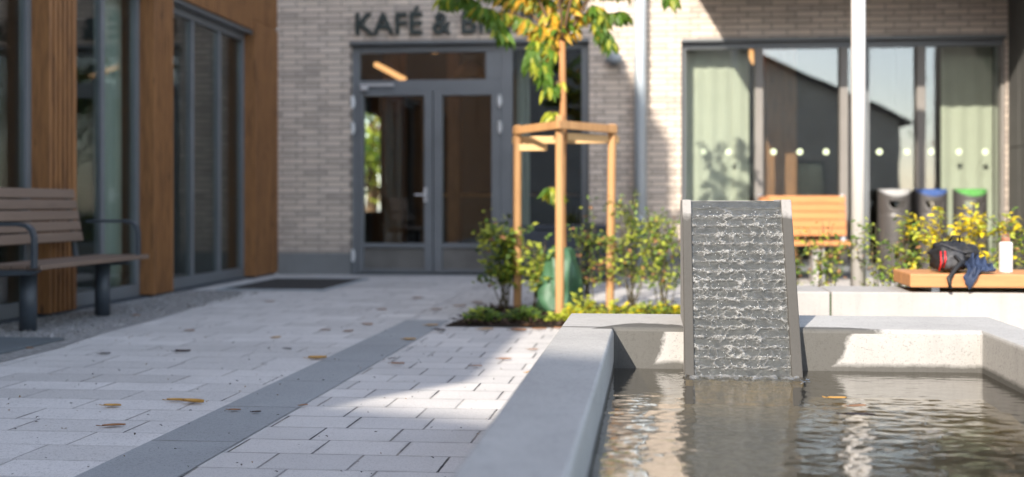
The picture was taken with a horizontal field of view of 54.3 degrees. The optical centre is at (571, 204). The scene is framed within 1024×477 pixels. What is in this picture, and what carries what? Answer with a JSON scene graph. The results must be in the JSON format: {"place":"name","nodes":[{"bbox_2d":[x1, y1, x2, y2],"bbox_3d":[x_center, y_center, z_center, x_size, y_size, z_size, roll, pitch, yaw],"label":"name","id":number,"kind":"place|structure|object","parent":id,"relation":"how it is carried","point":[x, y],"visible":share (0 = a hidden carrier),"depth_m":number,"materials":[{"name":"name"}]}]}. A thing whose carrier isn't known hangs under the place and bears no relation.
{"place":"outdoors","nodes":[
{"label":"outdoors","id":0,"kind":"place"},
{"bbox_2d":[0,274,495,476],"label":"side paving","id":1,"kind":"structure","parent":0,"point":[62,438],"depth_m":5.42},
{"bbox_2d":[99,403,120,405],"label":"fallen leaf","id":2,"kind":"object","parent":1,"relation":"on","point":[114,404],"visible":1,"depth_m":4.24,"materials":[{"name":"plant"}]},
{"bbox_2d":[96,423,125,425],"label":"fallen leaf","id":3,"kind":"object","parent":1,"relation":"on","point":[113,424],"visible":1,"depth_m":3.87,"materials":[{"name":"brown plant"}]},
{"bbox_2d":[0,290,242,361],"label":"gravel strip","id":4,"kind":"object","parent":1,"relation":"on","point":[72,338],"visible":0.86,"depth_m":7.39,"materials":[{"name":"grey gravel"}]},
{"bbox_2d":[0,337,63,353],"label":"stone slab","id":5,"kind":"structure","parent":4,"relation":"on","point":[9,344],"depth_m":6.10,"materials":[{"name":"grey stone"}]},
{"bbox_2d":[0,187,148,331],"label":"park bench","id":6,"kind":"object","parent":4,"relation":"on","point":[26,272],"visible":0.98,"depth_m":7.25,"materials":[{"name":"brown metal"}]},
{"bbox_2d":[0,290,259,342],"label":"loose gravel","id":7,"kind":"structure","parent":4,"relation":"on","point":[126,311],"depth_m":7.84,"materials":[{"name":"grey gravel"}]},
{"bbox_2d":[162,398,182,400],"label":"fallen leaf","id":8,"kind":"object","parent":1,"relation":"on","point":[176,399],"visible":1,"depth_m":4.36,"materials":[{"name":"brown plant"}]},
{"bbox_2d":[171,349,190,351],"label":"fallen leaf","id":9,"kind":"object","parent":1,"relation":"on","point":[180,350],"visible":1,"depth_m":5.80,"materials":[{"name":"plant"}]},
{"bbox_2d":[179,398,203,402],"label":"fallen leaf","id":10,"kind":"object","parent":1,"relation":"on","point":[193,400],"visible":1,"depth_m":4.31,"materials":[{"name":"plant"}]},
{"bbox_2d":[7,300,550,473],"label":"leaf crumbs","id":11,"kind":"object","parent":1,"relation":"on","point":[245,386],"visible":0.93,"depth_m":4.78,"materials":[{"name":"brown plant"}]},
{"bbox_2d":[216,278,368,290],"bbox_3d":[-2.949,0.856,10.731,1.120,0.011,1.560,0,0,5],"label":"entrance mat","id":12,"kind":"object","parent":1,"relation":"on","point":[298,284],"visible":1,"depth_m":10.61,"materials":[{"name":"fabric"}]},
{"bbox_2d":[303,355,326,358],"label":"fallen leaf","id":13,"kind":"object","parent":1,"relation":"on","point":[318,356],"visible":1,"depth_m":5.55,"materials":[{"name":"brown plant"}]},
{"bbox_2d":[75,320,449,476],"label":"paving band","id":14,"kind":"object","parent":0,"point":[198,441],"visible":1,"depth_m":4.10,"materials":[{"name":"stone"}]},
{"bbox_2d":[365,112,379,209],"label":"sky","id":15,"kind":"structure","parent":0,"point":[365,112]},
{"bbox_2d":[4,210,912,476],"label":"ground","id":16,"kind":"structure","parent":0,"point":[410,437],"depth_m":4.26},
{"bbox_2d":[0,0,277,324],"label":"timber building","id":17,"kind":"structure","parent":16,"relation":"on","point":[200,143],"depth_m":10.97,"materials":[{"name":"brown wood"}]},
{"bbox_2d":[0,0,30,319],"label":"window","id":18,"kind":"structure","parent":17,"relation":"in","point":[7,310],"depth_m":7.60,"materials":[{"name":"grey metal"}]},
{"bbox_2d":[94,0,121,289],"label":"curtain","id":19,"kind":"object","parent":17,"relation":"hanging from","point":[113,118],"visible":0.52,"depth_m":9.13,"materials":[{"name":"fabric"}]},
{"bbox_2d":[77,0,139,306],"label":"window","id":20,"kind":"structure","parent":17,"relation":"in","point":[133,289],"depth_m":8.67,"materials":[{"name":"grey metal"}]},
{"bbox_2d":[173,5,243,289],"bbox_3d":[-3.941,-0.570,10.648,0.065,2.840,2.025,0,0,5],"label":"window","id":21,"kind":"structure","parent":17,"relation":"in","point":[191,279],"depth_m":10.97,"materials":[{"name":"grey metal"}]},
{"bbox_2d":[365,112,379,211],"bbox_3d":[-5.195,-1.541,25.747,4.774,4.853,4.560,0,0,-8],"label":"broadleaf tree","id":22,"kind":"object","parent":16,"relation":"on","point":[372,164],"visible":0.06,"depth_m":25.34,"materials":[{"name":"green plant"}]},
{"bbox_2d":[508,328,526,330],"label":"fallen leaf","id":23,"kind":"object","parent":16,"relation":"on","point":[520,329],"visible":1,"depth_m":6.77,"materials":[{"name":"brown plant"}]},
{"bbox_2d":[277,0,1007,277],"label":"brick building","id":24,"kind":"structure","parent":16,"relation":"on","point":[442,131],"depth_m":12.28,"materials":[{"name":"brick"}]},
{"bbox_2d":[374,53,405,79],"bbox_3d":[-2.664,-2.251,14.611,0.070,0.958,0.766,0,0,-43],"label":"linear lamp","id":25,"kind":"object","parent":24,"relation":"hanging from","point":[398,76],"visible":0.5,"depth_m":14.54,"materials":[{"name":"plastic"}]},
{"bbox_2d":[351,84,432,272],"bbox_3d":[-2.222,-0.320,12.298,1.030,2.320,0.160,0,0,5],"label":"door","id":26,"kind":"structure","parent":24,"relation":"in","point":[373,257],"depth_m":12.30,"materials":[{"name":"grey metal"}]},
{"bbox_2d":[355,6,543,34],"bbox_3d":[-1.388,-2.247,12.110,2.525,0.340,0.036,0,0,5],"label":"sign lettering","id":27,"kind":"object","parent":24,"relation":"attached to","point":[398,23],"visible":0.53,"depth_m":12.14},
{"bbox_2d":[433,90,501,272],"bbox_3d":[-1.270,-0.278,12.240,0.852,2.236,0.122,0,0,5],"label":"door","id":28,"kind":"structure","parent":24,"relation":"in","point":[447,257],"depth_m":12.24,"materials":[{"name":"grey metal"}]},
{"bbox_2d":[454,53,484,79],"bbox_3d":[-1.551,-2.315,15.173,0.480,0.830,0.480,0,0,5],"label":"dome lamp","id":29,"kind":"object","parent":24,"relation":"hanging from","point":[469,70],"visible":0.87,"depth_m":15.01,"materials":[{"name":"black metal"}]},
{"bbox_2d":[443,194,578,242],"bbox_3d":[-1.099,0.350,16.165,2.400,1.040,0.650,0,0,5],"label":"cafe counter","id":30,"kind":"object","parent":24,"relation":"in","point":[473,206],"visible":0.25,"depth_m":15.92,"materials":[{"name":"brown wood"}]},
{"bbox_2d":[515,50,529,266],"bbox_3d":[-0.627,-0.615,12.813,0.186,2.930,0.044,0,0,-2],"label":"curtain","id":31,"kind":"object","parent":24,"relation":"hanging from","point":[522,101],"visible":0.42,"depth_m":12.81,"materials":[{"name":"white fabric"}]},
{"bbox_2d":[605,52,622,65],"bbox_3d":[0.510,-1.746,11.889,0.210,0.155,0.214,0,0,5],"label":"wall lamp","id":32,"kind":"object","parent":24,"relation":"attached to","point":[613,59],"visible":0.78,"depth_m":11.81,"materials":[{"name":"silver metal"}]},
{"bbox_2d":[633,0,646,277],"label":"downspout","id":33,"kind":"object","parent":24,"relation":"attached to","point":[640,96],"visible":0.84,"depth_m":11.80,"materials":[{"name":"metal"}]},
{"bbox_2d":[685,49,748,200],"bbox_3d":[1.790,-0.615,12.316,0.804,2.930,0.030,0,0,5],"label":"curtain","id":34,"kind":"object","parent":24,"relation":"hanging from","point":[716,104],"visible":0.55,"depth_m":12.31,"materials":[{"name":"fabric"}]},
{"bbox_2d":[749,49,753,64],"bbox_3d":[2.398,-2.275,13.200,0.070,0.910,0.524,0,0,2],"label":"linear lamp","id":35,"kind":"object","parent":24,"relation":"hanging from","point":[751,54],"visible":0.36,"depth_m":13.15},
{"bbox_2d":[681,39,1004,271],"bbox_3d":[3.218,-0.575,11.905,3.786,2.750,0.150,0,0,5],"label":"window","id":36,"kind":"structure","parent":24,"relation":"in","point":[920,46],"depth_m":11.85,"materials":[{"name":"grey metal"}]},
{"bbox_2d":[941,46,996,263],"bbox_3d":[4.858,-0.615,12.069,0.741,2.930,0.035,0,0,5],"label":"curtain","id":37,"kind":"object","parent":24,"relation":"hanging from","point":[967,101],"visible":0.56,"depth_m":12.07,"materials":[{"name":"white fabric"}]},
{"bbox_2d":[452,313,1023,476],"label":"fountain basin","id":38,"kind":"object","parent":16,"relation":"on","point":[547,421],"visible":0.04,"depth_m":3.42,"materials":[{"name":"concrete"}]},
{"bbox_2d":[680,200,803,383],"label":"water cascade","id":39,"kind":"object","parent":38,"relation":"in","point":[739,312],"visible":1,"depth_m":3.62,"materials":[{"name":"stone"}]},
{"bbox_2d":[589,368,1023,476],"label":"water","id":40,"kind":"structure","parent":38,"relation":"in","point":[976,420],"depth_m":2.69,"materials":[{"name":"liquid"}]},
{"bbox_2d":[822,396,846,397],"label":"fallen leaf","id":41,"kind":"object","parent":40,"relation":"on","point":[834,397],"visible":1,"depth_m":3.04,"materials":[{"name":"yellow plant"}]},
{"bbox_2d":[844,404,865,406],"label":"fallen leaf","id":42,"kind":"object","parent":40,"relation":"on","point":[856,405],"visible":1,"depth_m":2.92,"materials":[{"name":"orange plant"}]},
{"bbox_2d":[836,412,874,414],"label":"fallen leaf","id":43,"kind":"object","parent":40,"relation":"on","point":[849,413],"visible":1,"depth_m":2.80,"materials":[{"name":"brown plant"}]},
{"bbox_2d":[758,195,850,283],"bbox_3d":[2.608,0.380,11.132,1.015,0.981,0.551,0,0,5],"label":"wooden bench","id":44,"kind":"object","parent":16,"relation":"on","point":[838,228],"visible":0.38,"depth_m":11.29,"materials":[{"name":"brown wood"}]},
{"bbox_2d":[878,189,910,282],"bbox_3d":[3.632,0.348,11.195,0.362,1.044,0.362,0,0,5],"label":"litter bin","id":45,"kind":"object","parent":16,"relation":"on","point":[887,213],"visible":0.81,"depth_m":11.06,"materials":[{"name":"grey metal"}]},
{"bbox_2d":[797,286,1023,328],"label":"planter wall","id":46,"kind":"structure","parent":16,"relation":"on","point":[1005,305],"depth_m":5.10,"materials":[{"name":"concrete"}]},
{"bbox_2d":[893,269,1023,291],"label":"beam bench","id":47,"kind":"object","parent":46,"relation":"on","point":[932,280],"visible":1,"depth_m":5.06,"materials":[{"name":"brown wood"}]},
{"bbox_2d":[926,235,979,288],"bbox_3d":[1.973,0.293,5.185,0.268,0.271,0.234,0,0,-29],"label":"backpack","id":48,"kind":"object","parent":47,"relation":"on","point":[953,256],"visible":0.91,"depth_m":5.12,"materials":[{"name":"black fabric"}]},
{"bbox_2d":[963,245,995,289],"bbox_3d":[2.064,0.322,5.143,0.170,0.225,0.280,0,0,5],"label":"jacket","id":49,"kind":"object","parent":47,"relation":"on","point":[976,266],"visible":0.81,"depth_m":5.03,"materials":[{"name":"blue fabric"}]},
{"bbox_2d":[999,234,1012,272],"bbox_3d":[2.249,0.253,5.156,0.067,0.199,0.067,0,0,5],"label":"drinking bottle","id":50,"kind":"object","parent":47,"relation":"on","point":[1005,255],"visible":1,"depth_m":5.13,"materials":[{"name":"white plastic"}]},
{"bbox_2d":[913,189,946,268],"bbox_3d":[4.024,0.348,11.163,0.362,1.044,0.362,0,0,5],"label":"litter bin","id":51,"kind":"object","parent":16,"relation":"on","point":[920,207],"visible":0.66,"depth_m":11.04,"materials":[{"name":"grey metal"}]},
{"bbox_2d":[952,189,986,258],"bbox_3d":[4.454,0.348,11.129,0.362,1.044,0.362,0,0,5],"label":"litter bin","id":52,"kind":"object","parent":16,"relation":"on","point":[960,197],"visible":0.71,"depth_m":11.01,"materials":[{"name":"grey metal"}]},
{"bbox_2d":[1008,0,1023,269],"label":"cladding wall","id":53,"kind":"structure","parent":16,"relation":"on","point":[1015,103],"depth_m":11.39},
{"bbox_2d":[445,300,679,326],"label":"planting soil","id":54,"kind":"structure","parent":0,"point":[500,324],"depth_m":7.22,"materials":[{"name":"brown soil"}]},
{"bbox_2d":[461,305,504,322],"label":"ground cover","id":55,"kind":"object","parent":54,"relation":"on","point":[478,313],"visible":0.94,"depth_m":7.27,"materials":[{"name":"green plant"}]},
{"bbox_2d":[471,208,537,309],"bbox_3d":[-0.565,0.448,8.185,0.588,0.839,0.463,0,0,5],"label":"shrub","id":56,"kind":"object","parent":54,"relation":"on","point":[504,273],"visible":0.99,"depth_m":8.15,"materials":[{"name":"green plant"}]},
{"bbox_2d":[505,305,543,321],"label":"ground cover","id":57,"kind":"object","parent":54,"relation":"on","point":[529,312],"visible":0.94,"depth_m":7.34,"materials":[{"name":"green plant"}]},
{"bbox_2d":[511,233,554,310],"bbox_3d":[-0.280,0.549,8.032,0.375,0.636,0.505,0,0,-11],"label":"shrub","id":58,"kind":"object","parent":54,"relation":"on","point":[537,267],"visible":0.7,"depth_m":8.01,"materials":[{"name":"green plant"}]},
{"bbox_2d":[544,311,564,320],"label":"ground cover","id":59,"kind":"object","parent":54,"relation":"on","point":[553,317],"visible":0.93,"depth_m":7.28,"materials":[{"name":"green plant"}]},
{"bbox_2d":[432,0,681,246],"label":"young tree","id":60,"kind":"object","parent":54,"relation":"on","point":[560,30],"visible":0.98,"depth_m":7.96,"materials":[{"name":"green plant"}]},
{"bbox_2d":[536,247,583,313],"bbox_3d":[-0.096,0.604,8.011,0.397,0.520,0.408,0,0,5],"label":"watering bag","id":61,"kind":"object","parent":60,"relation":"attached to","point":[573,281],"visible":0.52,"depth_m":7.89,"materials":[{"name":"green plastic"}]},
{"bbox_2d":[512,115,618,312],"bbox_3d":[-0.076,0.095,7.879,0.883,1.550,0.673,0,0,5],"label":"stake frame","id":62,"kind":"object","parent":54,"relation":"on","point":[558,125],"visible":0.88,"depth_m":8.05,"materials":[{"name":"brown wood"}]},
{"bbox_2d":[555,306,583,320],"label":"ground cover","id":63,"kind":"object","parent":54,"relation":"on","point":[565,313],"visible":0.51,"depth_m":7.29,"materials":[{"name":"green plant"}]},
{"bbox_2d":[563,288,597,313],"bbox_3d":[0.076,0.748,7.553,0.272,0.222,0.216,0,0,5],"label":"ground cover","id":64,"kind":"object","parent":54,"relation":"on","point":[579,305],"visible":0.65,"depth_m":7.55,"materials":[{"name":"green plant"}]},
{"bbox_2d":[566,195,606,310],"bbox_3d":[0.136,0.393,8.091,0.350,0.947,0.539,0,0,13],"label":"shrub","id":65,"kind":"object","parent":54,"relation":"on","point":[590,241],"visible":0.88,"depth_m":8.11,"materials":[{"name":"green plant"}]},
{"bbox_2d":[595,298,642,313],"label":"ground cover","id":66,"kind":"object","parent":54,"relation":"on","point":[614,309],"visible":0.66,"depth_m":7.48,"materials":[{"name":"green plant"}]},
{"bbox_2d":[588,188,676,311],"bbox_3d":[0.502,0.368,7.907,0.678,1.000,0.553,0,0,13],"label":"shrub","id":67,"kind":"object","parent":54,"relation":"on","point":[646,231],"visible":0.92,"depth_m":7.94,"materials":[{"name":"green plant"}]},
{"bbox_2d":[627,299,666,313],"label":"ground cover","id":68,"kind":"object","parent":54,"relation":"on","point":[657,311],"visible":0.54,"depth_m":7.49,"materials":[{"name":"green plant"}]},
{"bbox_2d":[633,207,679,313],"bbox_3d":[0.774,0.442,7.737,0.589,0.852,0.564,0,0,5],"label":"shrub","id":69,"kind":"object","parent":54,"relation":"on","point":[663,243],"visible":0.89,"depth_m":7.73,"materials":[{"name":"green plant"}]},
{"bbox_2d":[654,300,679,313],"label":"ground cover","id":70,"kind":"object","parent":54,"relation":"on","point":[677,310],"visible":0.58,"depth_m":7.55,"materials":[{"name":"green plant"}]},
{"bbox_2d":[794,247,808,285],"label":"shrub","id":71,"kind":"object","parent":54,"relation":"on","point":[797,260],"visible":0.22,"depth_m":7.05,"materials":[{"name":"green plant"}]},
{"bbox_2d":[794,220,856,286],"bbox_3d":[1.744,0.486,6.912,0.404,0.762,0.398,0,0,5],"label":"shrub","id":72,"kind":"object","parent":54,"relation":"on","point":[833,254],"visible":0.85,"depth_m":6.86,"materials":[{"name":"green plant"}]},
{"bbox_2d":[850,0,865,285],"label":"lamp post","id":73,"kind":"object","parent":54,"relation":"on","point":[858,115],"depth_m":6.82,"materials":[{"name":"metal"}]},
{"bbox_2d":[849,210,929,285],"bbox_3d":[2.127,0.453,6.538,0.574,0.829,0.548,0,0,5],"label":"shrub","id":74,"kind":"object","parent":54,"relation":"on","point":[906,239],"visible":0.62,"depth_m":6.53,"materials":[{"name":"green plant"}]},
{"bbox_2d":[895,201,1022,268],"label":"golden shrub","id":75,"kind":"object","parent":54,"relation":"on","point":[980,227],"visible":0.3,"depth_m":6.38,"materials":[{"name":"yellow plant"}]},
{"bbox_2d":[979,207,1023,269],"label":"shrub","id":76,"kind":"object","parent":54,"relation":"on","point":[1013,237],"visible":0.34,"depth_m":6.28,"materials":[{"name":"green plant"}]},
{"bbox_2d":[522,224,606,278],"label":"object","id":77,"kind":"object","parent":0,"point":[538,233],"visible":0.24,"depth_m":11.34,"materials":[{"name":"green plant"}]}
]}

